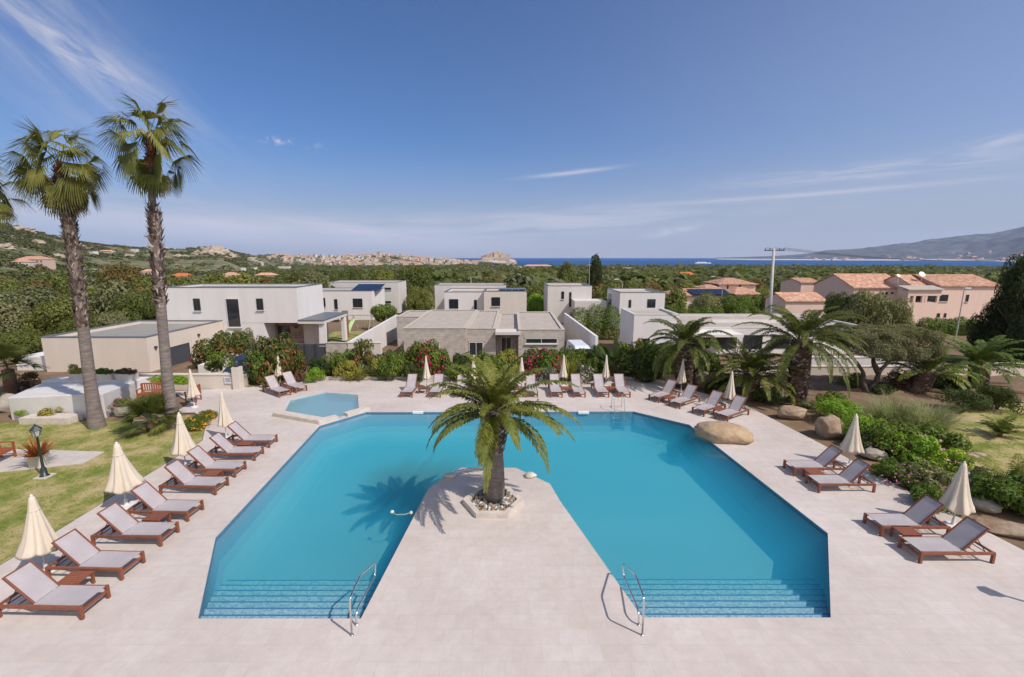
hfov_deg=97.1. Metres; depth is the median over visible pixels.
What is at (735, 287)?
tiled villa
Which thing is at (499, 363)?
shrub
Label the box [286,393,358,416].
paddling pool water
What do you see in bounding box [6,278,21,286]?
tree
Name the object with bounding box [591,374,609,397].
sun lounger
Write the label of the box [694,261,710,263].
ship
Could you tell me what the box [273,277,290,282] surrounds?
tree
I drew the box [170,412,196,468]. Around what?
parasol
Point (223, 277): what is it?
tree
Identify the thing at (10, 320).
tree
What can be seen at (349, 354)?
shrub
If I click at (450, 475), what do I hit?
rock
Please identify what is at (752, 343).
glazed door
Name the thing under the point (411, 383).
sun lounger
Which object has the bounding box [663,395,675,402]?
side table
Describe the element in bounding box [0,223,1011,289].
wood
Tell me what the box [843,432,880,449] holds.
shrub
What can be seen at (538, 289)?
tree
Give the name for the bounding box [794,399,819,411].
shrub
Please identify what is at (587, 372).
shrub
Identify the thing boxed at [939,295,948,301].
window
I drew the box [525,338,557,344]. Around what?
window
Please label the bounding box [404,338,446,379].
oleander
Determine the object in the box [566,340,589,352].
parked van
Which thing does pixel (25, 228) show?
rock outcrop
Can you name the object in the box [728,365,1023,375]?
garden wall
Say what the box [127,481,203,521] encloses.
sun lounger
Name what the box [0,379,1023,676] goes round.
terrace
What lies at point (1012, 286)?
pine tree
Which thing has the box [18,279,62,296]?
tree
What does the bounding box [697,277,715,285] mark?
tree
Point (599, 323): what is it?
hedge
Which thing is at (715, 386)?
shrub
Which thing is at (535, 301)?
tree
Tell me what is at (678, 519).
pool basin
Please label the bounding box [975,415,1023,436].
young palm
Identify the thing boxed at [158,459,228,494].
sun lounger
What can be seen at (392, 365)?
shrub
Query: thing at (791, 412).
boulder
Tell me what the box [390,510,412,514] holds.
float line
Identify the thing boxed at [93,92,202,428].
fan palm
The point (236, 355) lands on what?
garden wall
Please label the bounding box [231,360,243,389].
gate pier
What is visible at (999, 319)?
pine tree
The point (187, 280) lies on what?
tree
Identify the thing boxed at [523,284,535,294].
tree
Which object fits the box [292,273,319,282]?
tree
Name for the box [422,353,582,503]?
feather palm
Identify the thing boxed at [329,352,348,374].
shrub
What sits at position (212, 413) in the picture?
shrub
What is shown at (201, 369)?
garden wall
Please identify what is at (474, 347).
window
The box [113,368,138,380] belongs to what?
trough planter
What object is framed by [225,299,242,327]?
window
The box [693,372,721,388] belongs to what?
boulder
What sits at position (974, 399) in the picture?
shrub
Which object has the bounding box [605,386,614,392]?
side table
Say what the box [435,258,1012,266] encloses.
sea
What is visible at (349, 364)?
shrub
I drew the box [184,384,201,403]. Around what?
garden chair
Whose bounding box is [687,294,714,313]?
tree
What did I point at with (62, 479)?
lawn
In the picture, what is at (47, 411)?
shrub
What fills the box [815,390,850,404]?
shrub
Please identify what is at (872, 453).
boulder
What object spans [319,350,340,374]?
shrub
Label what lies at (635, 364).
shrub
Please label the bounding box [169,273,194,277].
hill house
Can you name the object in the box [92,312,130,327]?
tree
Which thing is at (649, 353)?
shrub
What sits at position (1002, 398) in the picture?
shrub
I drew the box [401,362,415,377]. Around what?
shrub
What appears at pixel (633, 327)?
villa
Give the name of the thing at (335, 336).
lawn
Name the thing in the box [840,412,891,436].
shrub
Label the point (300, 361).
shrub
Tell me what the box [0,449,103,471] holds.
path
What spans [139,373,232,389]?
garden wall
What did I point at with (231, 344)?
shrub
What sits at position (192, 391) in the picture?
parasol
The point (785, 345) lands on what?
glazed door
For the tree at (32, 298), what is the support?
on the ground at (818, 386)
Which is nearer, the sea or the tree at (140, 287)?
the tree at (140, 287)
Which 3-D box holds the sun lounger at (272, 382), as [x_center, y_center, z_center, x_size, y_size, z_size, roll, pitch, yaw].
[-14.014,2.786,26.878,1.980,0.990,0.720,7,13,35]
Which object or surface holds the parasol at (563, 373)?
on the terrace
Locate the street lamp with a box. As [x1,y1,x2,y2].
[955,288,970,336]
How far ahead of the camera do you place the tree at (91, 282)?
103.02 m
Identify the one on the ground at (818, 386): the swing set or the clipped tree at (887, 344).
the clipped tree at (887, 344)
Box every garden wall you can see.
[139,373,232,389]
[198,364,212,372]
[202,345,263,372]
[242,373,251,386]
[325,342,347,354]
[347,342,382,365]
[348,315,397,347]
[564,313,597,351]
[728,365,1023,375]
[811,356,918,364]
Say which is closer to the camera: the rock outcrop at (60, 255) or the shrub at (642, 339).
the shrub at (642, 339)
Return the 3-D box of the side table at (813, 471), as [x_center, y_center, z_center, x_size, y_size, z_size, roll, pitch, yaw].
[11.004,4.990,16.508,0.540,0.325,0.445,0,10,0]
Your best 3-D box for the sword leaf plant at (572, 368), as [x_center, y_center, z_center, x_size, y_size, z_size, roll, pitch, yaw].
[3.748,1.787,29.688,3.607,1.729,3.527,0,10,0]
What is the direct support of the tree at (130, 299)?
on the ground at (818, 386)
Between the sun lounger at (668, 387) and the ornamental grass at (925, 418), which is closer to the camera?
the ornamental grass at (925, 418)
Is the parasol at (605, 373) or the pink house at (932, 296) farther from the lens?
the pink house at (932, 296)
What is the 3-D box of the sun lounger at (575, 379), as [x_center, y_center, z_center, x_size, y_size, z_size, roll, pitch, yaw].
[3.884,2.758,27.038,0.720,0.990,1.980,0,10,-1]
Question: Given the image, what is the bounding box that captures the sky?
[0,0,1023,257]
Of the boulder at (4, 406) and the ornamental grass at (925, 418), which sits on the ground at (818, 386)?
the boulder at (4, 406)
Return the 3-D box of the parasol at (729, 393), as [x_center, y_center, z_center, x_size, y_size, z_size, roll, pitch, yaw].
[11.552,2.742,23.989,0.647,2.100,0.686,-3,11,-16]
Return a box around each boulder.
[0,393,14,412]
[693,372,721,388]
[693,421,753,444]
[777,405,806,419]
[814,415,845,438]
[860,447,888,460]
[960,452,986,458]
[971,496,1004,513]
[973,517,1023,539]
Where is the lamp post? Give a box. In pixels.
[29,423,56,479]
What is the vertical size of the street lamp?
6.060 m
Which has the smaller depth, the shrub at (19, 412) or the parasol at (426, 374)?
the shrub at (19, 412)
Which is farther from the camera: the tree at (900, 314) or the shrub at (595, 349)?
the tree at (900, 314)
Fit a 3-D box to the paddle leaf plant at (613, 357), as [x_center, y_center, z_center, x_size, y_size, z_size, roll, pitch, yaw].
[6.902,1.250,30.255,3.991,2.784,4.432,-9,14,-41]
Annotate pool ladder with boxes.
[611,395,624,429]
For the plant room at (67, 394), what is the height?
1.319 m
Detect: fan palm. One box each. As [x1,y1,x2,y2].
[0,159,33,229]
[0,339,48,393]
[1,115,112,429]
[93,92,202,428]
[109,387,184,440]
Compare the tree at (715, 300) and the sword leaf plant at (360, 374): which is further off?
the tree at (715, 300)
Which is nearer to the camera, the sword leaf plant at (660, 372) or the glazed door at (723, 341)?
the sword leaf plant at (660, 372)
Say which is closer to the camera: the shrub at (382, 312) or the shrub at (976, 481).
the shrub at (976, 481)
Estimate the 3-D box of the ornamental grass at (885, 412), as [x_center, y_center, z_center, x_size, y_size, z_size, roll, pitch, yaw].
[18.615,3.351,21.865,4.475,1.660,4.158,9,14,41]
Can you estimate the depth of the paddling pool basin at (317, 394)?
26.77 m
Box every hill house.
[11,259,35,266]
[15,256,55,269]
[87,251,98,254]
[99,250,114,254]
[140,269,151,274]
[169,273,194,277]
[254,273,278,276]
[278,266,290,268]
[524,265,550,267]
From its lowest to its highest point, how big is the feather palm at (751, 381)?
3.788 m
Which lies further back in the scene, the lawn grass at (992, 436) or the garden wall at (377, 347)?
the garden wall at (377, 347)
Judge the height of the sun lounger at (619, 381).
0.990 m
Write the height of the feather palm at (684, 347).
4.725 m
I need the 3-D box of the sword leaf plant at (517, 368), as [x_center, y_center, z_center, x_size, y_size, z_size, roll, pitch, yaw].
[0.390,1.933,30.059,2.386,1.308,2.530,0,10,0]
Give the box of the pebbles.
[471,490,514,509]
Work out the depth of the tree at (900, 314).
52.16 m
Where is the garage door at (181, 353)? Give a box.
[170,343,190,365]
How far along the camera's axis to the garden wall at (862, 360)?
32.40 m
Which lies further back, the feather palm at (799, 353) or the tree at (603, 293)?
the tree at (603, 293)
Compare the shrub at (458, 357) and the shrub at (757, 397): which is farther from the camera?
the shrub at (458, 357)
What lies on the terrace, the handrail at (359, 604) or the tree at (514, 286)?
the handrail at (359, 604)
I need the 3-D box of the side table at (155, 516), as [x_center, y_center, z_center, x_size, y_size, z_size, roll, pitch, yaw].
[-10.720,5.503,13.657,0.540,0.325,0.445,0,10,2]
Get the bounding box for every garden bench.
[0,441,16,457]
[135,382,162,400]
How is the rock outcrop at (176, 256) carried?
on the ground at (818, 386)
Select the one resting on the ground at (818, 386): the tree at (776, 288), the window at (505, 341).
the tree at (776, 288)
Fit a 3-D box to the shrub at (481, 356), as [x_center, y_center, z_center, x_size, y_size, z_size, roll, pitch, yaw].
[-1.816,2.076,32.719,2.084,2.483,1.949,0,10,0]
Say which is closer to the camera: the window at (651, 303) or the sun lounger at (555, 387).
the sun lounger at (555, 387)
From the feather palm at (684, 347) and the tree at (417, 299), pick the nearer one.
the feather palm at (684, 347)
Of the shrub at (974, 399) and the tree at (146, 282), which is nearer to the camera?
the shrub at (974, 399)
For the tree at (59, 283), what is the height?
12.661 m
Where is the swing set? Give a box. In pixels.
[349,315,374,332]
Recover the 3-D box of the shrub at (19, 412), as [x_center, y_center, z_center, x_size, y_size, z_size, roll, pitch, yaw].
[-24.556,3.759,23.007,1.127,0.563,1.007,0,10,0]
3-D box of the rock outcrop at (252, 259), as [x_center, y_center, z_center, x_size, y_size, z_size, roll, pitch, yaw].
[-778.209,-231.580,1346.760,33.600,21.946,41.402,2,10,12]
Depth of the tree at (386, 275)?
136.01 m
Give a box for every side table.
[58,571,95,583]
[141,512,171,521]
[200,470,223,476]
[237,441,254,445]
[281,386,292,393]
[418,386,427,393]
[561,386,570,391]
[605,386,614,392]
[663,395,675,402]
[713,407,724,415]
[802,468,824,481]
[889,526,921,544]
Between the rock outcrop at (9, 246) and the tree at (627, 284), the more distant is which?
the rock outcrop at (9, 246)
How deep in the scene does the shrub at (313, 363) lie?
30.52 m
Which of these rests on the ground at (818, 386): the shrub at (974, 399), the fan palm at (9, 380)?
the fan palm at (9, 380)
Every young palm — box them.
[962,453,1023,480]
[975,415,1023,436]
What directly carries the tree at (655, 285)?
on the ground at (818, 386)
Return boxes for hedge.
[568,301,620,339]
[666,303,724,313]
[915,316,976,335]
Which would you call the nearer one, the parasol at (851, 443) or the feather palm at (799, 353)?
the parasol at (851, 443)
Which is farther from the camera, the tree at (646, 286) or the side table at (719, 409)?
the tree at (646, 286)
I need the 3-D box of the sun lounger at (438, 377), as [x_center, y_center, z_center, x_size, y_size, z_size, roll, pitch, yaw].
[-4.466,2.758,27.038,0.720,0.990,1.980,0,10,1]
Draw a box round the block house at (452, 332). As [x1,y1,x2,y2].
[396,310,564,361]
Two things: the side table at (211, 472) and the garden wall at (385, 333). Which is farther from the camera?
the garden wall at (385, 333)
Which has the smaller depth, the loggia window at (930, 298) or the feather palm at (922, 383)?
the feather palm at (922, 383)
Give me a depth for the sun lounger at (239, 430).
19.45 m
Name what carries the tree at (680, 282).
on the ground at (818, 386)
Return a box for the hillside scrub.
[0,223,463,281]
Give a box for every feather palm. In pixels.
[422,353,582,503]
[642,313,734,389]
[694,334,814,405]
[732,304,868,403]
[869,346,989,394]
[913,333,1023,388]
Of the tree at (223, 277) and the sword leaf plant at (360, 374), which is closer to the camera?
the sword leaf plant at (360, 374)
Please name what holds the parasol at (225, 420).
on the terrace
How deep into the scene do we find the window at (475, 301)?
70.15 m
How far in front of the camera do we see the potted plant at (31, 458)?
17.43 m
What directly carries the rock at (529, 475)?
on the terrace
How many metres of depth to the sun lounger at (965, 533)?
12.18 m
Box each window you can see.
[193,299,201,311]
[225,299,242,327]
[256,299,264,310]
[334,299,337,309]
[353,299,362,307]
[449,299,457,308]
[469,342,482,356]
[474,300,476,309]
[491,297,500,306]
[501,337,510,352]
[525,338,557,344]
[569,292,571,306]
[608,294,611,304]
[647,299,655,307]
[911,296,935,301]
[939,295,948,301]
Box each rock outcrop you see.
[0,243,16,249]
[13,226,36,232]
[32,239,46,243]
[54,253,65,257]
[172,254,188,257]
[197,245,230,256]
[226,252,236,259]
[247,257,257,262]
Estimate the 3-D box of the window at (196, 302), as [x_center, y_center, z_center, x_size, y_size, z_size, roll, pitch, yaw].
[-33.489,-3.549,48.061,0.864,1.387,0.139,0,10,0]
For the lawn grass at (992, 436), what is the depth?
20.37 m
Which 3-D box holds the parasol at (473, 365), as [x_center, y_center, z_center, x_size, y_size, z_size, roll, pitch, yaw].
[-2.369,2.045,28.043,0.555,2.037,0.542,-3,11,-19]
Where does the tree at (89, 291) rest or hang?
on the ground at (818, 386)
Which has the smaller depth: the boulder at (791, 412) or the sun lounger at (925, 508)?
the sun lounger at (925, 508)
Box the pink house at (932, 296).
[780,272,999,323]
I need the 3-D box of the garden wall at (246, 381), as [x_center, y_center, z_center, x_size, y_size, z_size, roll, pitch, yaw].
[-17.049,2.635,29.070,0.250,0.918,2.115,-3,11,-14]
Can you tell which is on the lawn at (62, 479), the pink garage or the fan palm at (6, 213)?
the fan palm at (6, 213)
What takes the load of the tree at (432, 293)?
on the ground at (818, 386)
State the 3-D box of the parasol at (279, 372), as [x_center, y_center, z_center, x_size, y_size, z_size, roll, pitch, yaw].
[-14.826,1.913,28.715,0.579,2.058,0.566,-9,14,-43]
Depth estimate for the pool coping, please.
22.64 m
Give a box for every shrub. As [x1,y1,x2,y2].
[14,409,28,416]
[16,371,39,389]
[37,407,67,415]
[146,375,187,384]
[175,413,216,432]
[188,330,249,367]
[199,409,218,420]
[204,348,234,372]
[232,328,255,353]
[242,349,272,384]
[243,362,257,377]
[245,332,296,386]
[290,344,306,376]
[294,369,305,381]
[304,367,326,382]
[306,358,331,375]
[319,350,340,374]
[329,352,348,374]
[332,360,357,380]
[342,349,363,373]
[353,338,376,375]
[370,303,397,321]
[370,355,385,375]
[374,349,393,373]
[376,350,405,380]
[397,347,413,374]
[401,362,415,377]
[411,368,423,381]
[430,348,451,374]
[449,351,472,369]
[455,362,481,380]
[474,349,495,371]
[488,358,507,374]
[496,348,519,365]
[517,350,535,374]
[539,365,556,380]
[551,347,570,367]
[566,345,586,374]
[576,364,594,383]
[584,343,609,369]
[584,354,605,380]
[609,341,636,373]
[617,348,646,378]
[626,338,656,364]
[630,338,657,367]
[637,366,657,381]
[650,340,674,374]
[661,344,674,374]
[694,352,726,380]
[703,378,727,393]
[753,388,768,402]
[756,386,792,404]
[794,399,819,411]
[814,397,866,420]
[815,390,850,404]
[836,372,860,387]
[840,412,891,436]
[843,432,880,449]
[859,419,924,453]
[868,382,894,393]
[868,455,926,487]
[870,431,956,471]
[882,369,915,388]
[898,420,973,465]
[902,458,955,488]
[909,481,961,516]
[919,448,975,481]
[933,373,973,390]
[935,388,995,412]
[967,466,1006,486]
[969,470,1023,512]
[974,467,1023,515]
[975,385,1023,414]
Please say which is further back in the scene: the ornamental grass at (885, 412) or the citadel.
the citadel
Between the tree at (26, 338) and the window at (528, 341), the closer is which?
the window at (528, 341)
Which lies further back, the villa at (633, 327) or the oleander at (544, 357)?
the villa at (633, 327)
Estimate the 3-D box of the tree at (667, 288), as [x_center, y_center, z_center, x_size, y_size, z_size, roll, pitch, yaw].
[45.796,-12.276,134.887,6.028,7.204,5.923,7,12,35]
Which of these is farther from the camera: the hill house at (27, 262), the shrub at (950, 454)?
the hill house at (27, 262)
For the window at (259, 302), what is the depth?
48.10 m
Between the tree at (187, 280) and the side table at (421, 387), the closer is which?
the side table at (421, 387)
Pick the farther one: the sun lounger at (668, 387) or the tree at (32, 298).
the tree at (32, 298)
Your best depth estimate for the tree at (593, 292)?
97.56 m
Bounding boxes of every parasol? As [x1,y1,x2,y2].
[15,494,59,573]
[104,442,145,509]
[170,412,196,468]
[186,369,200,407]
[217,392,233,437]
[274,353,281,384]
[422,356,430,387]
[471,361,476,384]
[519,357,524,386]
[559,355,566,385]
[602,355,609,385]
[676,359,685,392]
[722,371,735,408]
[839,414,864,465]
[939,461,975,527]
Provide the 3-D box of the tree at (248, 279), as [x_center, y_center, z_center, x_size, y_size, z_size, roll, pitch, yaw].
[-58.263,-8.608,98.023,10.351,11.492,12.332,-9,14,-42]
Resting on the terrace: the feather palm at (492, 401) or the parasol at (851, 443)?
the parasol at (851, 443)
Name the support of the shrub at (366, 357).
on the ground at (818, 386)
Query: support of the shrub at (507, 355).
on the ground at (818, 386)
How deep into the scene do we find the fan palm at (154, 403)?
20.76 m
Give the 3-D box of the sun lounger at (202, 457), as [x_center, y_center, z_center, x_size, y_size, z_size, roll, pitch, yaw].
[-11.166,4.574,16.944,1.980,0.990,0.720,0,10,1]
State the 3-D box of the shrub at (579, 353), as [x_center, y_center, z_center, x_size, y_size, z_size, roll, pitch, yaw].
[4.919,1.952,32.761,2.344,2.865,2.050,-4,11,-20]
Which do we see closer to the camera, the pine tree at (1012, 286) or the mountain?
the pine tree at (1012, 286)
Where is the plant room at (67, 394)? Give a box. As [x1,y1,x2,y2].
[8,377,150,423]
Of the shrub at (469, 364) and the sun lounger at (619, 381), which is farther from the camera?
the shrub at (469, 364)
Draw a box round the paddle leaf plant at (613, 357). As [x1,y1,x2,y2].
[579,335,650,375]
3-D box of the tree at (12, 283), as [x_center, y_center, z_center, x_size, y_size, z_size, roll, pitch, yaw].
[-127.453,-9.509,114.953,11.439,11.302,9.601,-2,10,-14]
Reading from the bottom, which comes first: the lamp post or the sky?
the lamp post
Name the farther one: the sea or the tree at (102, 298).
the sea
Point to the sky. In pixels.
(429, 128)
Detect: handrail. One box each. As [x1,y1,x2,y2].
[349,563,375,636]
[622,563,644,636]
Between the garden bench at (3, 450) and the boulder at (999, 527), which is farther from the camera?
the garden bench at (3, 450)
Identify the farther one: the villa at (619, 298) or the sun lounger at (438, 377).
the villa at (619, 298)
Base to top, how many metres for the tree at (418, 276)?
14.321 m
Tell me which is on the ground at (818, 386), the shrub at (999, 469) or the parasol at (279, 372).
the shrub at (999, 469)
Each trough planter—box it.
[68,364,82,380]
[95,368,114,380]
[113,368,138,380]
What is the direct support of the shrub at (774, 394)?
on the ground at (818, 386)
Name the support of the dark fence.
on the ground at (818, 386)
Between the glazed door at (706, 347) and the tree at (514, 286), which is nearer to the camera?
the glazed door at (706, 347)
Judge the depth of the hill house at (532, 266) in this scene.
1027.44 m
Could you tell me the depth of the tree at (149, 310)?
59.24 m
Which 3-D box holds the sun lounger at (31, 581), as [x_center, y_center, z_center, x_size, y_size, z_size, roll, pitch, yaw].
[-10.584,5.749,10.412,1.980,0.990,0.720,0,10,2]
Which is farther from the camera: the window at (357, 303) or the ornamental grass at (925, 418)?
the window at (357, 303)
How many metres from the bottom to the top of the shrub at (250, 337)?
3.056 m
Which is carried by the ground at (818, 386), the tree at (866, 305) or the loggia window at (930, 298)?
the tree at (866, 305)
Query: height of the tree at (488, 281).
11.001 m
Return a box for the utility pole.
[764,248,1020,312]
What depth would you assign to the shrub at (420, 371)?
29.33 m
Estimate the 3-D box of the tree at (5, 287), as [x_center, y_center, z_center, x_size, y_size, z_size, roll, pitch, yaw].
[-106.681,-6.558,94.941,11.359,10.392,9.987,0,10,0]
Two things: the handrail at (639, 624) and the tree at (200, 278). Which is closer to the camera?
the handrail at (639, 624)
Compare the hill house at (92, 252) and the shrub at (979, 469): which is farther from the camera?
the hill house at (92, 252)
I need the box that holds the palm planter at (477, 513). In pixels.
[463,486,523,518]
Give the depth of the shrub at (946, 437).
18.40 m
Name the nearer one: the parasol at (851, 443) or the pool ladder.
the parasol at (851, 443)
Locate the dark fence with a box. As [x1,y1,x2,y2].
[294,343,325,365]
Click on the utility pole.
(772, 279)
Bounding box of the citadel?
[474,250,516,264]
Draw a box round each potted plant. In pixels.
[5,434,64,467]
[107,397,130,415]
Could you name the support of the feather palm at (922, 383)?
on the ground at (818, 386)
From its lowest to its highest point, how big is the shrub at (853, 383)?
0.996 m
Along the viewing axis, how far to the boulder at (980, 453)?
18.37 m
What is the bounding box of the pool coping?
[273,406,369,424]
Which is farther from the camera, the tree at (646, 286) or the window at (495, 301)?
the tree at (646, 286)
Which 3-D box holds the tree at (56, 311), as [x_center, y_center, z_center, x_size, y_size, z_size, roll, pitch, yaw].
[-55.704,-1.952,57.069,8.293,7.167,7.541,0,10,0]
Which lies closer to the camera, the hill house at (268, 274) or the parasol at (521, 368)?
the parasol at (521, 368)
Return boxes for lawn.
[0,415,204,564]
[327,331,365,341]
[940,401,1023,477]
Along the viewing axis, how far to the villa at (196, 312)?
47.95 m
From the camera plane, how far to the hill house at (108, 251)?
846.41 m
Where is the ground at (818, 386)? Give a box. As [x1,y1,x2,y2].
[0,226,1023,563]
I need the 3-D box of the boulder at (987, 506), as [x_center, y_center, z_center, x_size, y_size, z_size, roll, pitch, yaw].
[15.171,5.369,14.545,0.991,0.479,0.554,4,11,23]
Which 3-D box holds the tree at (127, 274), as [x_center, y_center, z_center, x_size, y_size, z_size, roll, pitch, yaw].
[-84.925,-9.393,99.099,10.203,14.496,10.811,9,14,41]
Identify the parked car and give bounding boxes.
[223,354,249,372]
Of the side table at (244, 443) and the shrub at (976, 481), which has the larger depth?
the side table at (244, 443)
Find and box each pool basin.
[198,411,830,618]
[285,393,352,410]
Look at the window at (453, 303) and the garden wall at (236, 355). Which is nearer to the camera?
the garden wall at (236, 355)
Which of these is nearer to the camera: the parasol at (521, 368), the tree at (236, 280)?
the parasol at (521, 368)
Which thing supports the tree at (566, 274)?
on the ground at (818, 386)
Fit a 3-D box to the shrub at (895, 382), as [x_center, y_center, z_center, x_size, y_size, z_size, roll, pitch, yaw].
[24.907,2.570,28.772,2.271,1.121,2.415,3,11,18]
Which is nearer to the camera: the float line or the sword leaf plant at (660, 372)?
the float line
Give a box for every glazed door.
[277,326,290,340]
[691,337,709,348]
[716,337,736,348]
[743,335,762,348]
[771,335,789,348]
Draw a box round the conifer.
[587,253,604,292]
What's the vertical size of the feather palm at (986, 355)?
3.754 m
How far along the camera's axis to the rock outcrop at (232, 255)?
1069.52 m
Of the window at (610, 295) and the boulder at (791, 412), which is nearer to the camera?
the boulder at (791, 412)
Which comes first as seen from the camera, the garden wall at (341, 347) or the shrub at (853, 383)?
the shrub at (853, 383)
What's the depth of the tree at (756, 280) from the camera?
152.23 m
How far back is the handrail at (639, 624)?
9.98 m
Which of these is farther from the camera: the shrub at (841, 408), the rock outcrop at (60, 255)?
the rock outcrop at (60, 255)
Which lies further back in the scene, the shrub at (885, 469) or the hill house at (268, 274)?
the hill house at (268, 274)
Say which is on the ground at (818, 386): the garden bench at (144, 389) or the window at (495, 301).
the garden bench at (144, 389)
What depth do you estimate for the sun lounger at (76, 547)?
11.59 m
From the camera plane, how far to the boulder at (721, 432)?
19.75 m
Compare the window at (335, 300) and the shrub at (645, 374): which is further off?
the window at (335, 300)
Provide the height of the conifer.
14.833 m
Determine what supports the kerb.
on the ground at (818, 386)
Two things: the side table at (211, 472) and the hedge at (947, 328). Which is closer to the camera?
the side table at (211, 472)
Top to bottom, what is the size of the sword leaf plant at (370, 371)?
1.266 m
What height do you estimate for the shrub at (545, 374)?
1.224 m
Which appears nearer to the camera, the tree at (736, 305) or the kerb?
the kerb
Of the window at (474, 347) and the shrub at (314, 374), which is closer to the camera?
the shrub at (314, 374)
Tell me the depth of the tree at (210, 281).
68.37 m
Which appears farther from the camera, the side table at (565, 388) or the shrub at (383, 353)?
the shrub at (383, 353)
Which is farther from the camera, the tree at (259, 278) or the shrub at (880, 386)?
the tree at (259, 278)
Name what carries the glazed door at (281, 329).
in the villa at (196, 312)
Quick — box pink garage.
[764,292,825,316]
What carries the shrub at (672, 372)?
on the ground at (818, 386)
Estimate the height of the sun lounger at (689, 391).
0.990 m
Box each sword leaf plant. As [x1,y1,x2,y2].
[23,375,43,390]
[348,364,372,378]
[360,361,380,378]
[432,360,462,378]
[508,361,524,376]
[554,353,587,379]
[647,361,674,381]
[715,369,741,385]
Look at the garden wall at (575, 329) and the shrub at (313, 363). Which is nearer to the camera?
the shrub at (313, 363)
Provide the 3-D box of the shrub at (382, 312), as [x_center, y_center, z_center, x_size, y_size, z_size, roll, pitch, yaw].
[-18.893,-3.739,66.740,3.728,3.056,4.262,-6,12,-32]
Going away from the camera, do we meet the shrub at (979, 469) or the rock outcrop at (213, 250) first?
the shrub at (979, 469)
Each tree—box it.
[0,279,18,289]
[0,282,16,291]
[0,285,60,331]
[0,300,31,334]
[0,329,46,358]
[5,270,69,299]
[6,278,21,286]
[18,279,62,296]
[19,295,94,335]
[45,316,104,334]
[65,286,101,310]
[85,278,98,289]
[86,277,143,318]
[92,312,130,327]
[96,262,143,287]
[101,288,153,320]
[127,272,173,288]
[129,283,152,293]
[130,297,155,320]
[170,279,182,285]
[177,278,196,284]
[184,273,206,281]
[185,274,220,283]
[187,276,200,281]
[201,272,233,282]
[222,276,246,282]
[228,272,257,282]
[254,274,272,282]
[258,277,272,282]
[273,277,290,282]
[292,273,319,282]
[292,274,301,281]
[293,272,325,285]
[318,279,334,287]
[329,268,365,280]
[368,267,396,279]
[394,263,431,301]
[404,286,434,310]
[426,286,434,306]
[482,278,497,282]
[506,282,527,296]
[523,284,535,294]
[527,282,543,296]
[527,293,543,310]
[532,280,547,287]
[557,260,577,282]
[574,277,588,282]
[587,282,605,298]
[594,282,616,310]
[617,280,636,287]
[642,284,655,289]
[649,282,662,290]
[662,286,672,290]
[662,287,686,313]
[670,279,691,286]
[672,280,695,288]
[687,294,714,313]
[693,292,718,309]
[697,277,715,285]
[713,294,757,313]
[744,292,768,313]
[751,278,766,288]
[755,288,768,295]
[768,282,780,292]
[817,322,946,392]
[821,291,859,323]
[837,288,894,324]
[874,295,914,326]
[965,251,1023,361]
[967,293,1023,355]
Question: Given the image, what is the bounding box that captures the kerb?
[295,375,666,383]
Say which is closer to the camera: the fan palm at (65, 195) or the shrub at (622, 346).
the fan palm at (65, 195)
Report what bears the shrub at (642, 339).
on the ground at (818, 386)
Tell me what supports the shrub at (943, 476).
on the ground at (818, 386)
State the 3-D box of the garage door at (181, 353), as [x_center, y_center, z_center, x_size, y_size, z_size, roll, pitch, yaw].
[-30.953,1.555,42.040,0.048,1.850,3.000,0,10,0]
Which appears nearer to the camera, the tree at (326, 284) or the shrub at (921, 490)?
the shrub at (921, 490)
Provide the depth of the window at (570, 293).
74.99 m
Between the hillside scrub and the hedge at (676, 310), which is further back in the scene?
the hillside scrub
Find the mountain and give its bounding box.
[717,226,1023,261]
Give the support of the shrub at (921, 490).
on the ground at (818, 386)
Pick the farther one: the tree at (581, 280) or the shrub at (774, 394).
the tree at (581, 280)
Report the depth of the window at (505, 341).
44.36 m
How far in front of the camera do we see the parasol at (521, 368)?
27.88 m
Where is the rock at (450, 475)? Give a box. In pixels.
[444,472,455,478]
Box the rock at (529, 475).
[524,472,536,478]
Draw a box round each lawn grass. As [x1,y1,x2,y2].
[949,407,1023,470]
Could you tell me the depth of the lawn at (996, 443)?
20.42 m
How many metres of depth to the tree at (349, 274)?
132.94 m
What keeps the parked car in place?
on the ground at (818, 386)
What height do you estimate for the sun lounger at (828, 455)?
0.990 m
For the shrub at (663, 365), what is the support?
on the ground at (818, 386)
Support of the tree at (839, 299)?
on the ground at (818, 386)
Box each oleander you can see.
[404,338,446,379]
[524,345,561,377]
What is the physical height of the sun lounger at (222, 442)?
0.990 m
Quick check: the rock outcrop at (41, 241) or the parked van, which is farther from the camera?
the rock outcrop at (41, 241)
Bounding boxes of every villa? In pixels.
[16,283,349,371]
[322,280,406,319]
[435,283,526,312]
[544,283,606,325]
[607,288,665,328]
[620,308,863,353]
[663,278,759,309]
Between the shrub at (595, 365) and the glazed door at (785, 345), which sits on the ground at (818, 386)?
the shrub at (595, 365)
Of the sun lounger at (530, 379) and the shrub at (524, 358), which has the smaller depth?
the sun lounger at (530, 379)
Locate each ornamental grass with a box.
[852,388,950,428]
[879,393,985,436]
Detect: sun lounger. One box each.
[0,560,110,619]
[44,528,145,580]
[90,502,179,546]
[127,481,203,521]
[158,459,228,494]
[186,445,246,477]
[207,432,263,460]
[227,421,277,447]
[262,375,290,397]
[280,371,306,392]
[400,374,419,397]
[428,374,445,397]
[453,374,468,397]
[524,374,537,397]
[548,374,562,397]
[569,374,585,397]
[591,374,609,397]
[611,374,630,397]
[648,379,679,402]
[668,383,699,408]
[691,390,725,416]
[714,394,749,421]
[783,444,845,475]
[805,458,875,492]
[862,494,950,536]
[897,516,995,563]

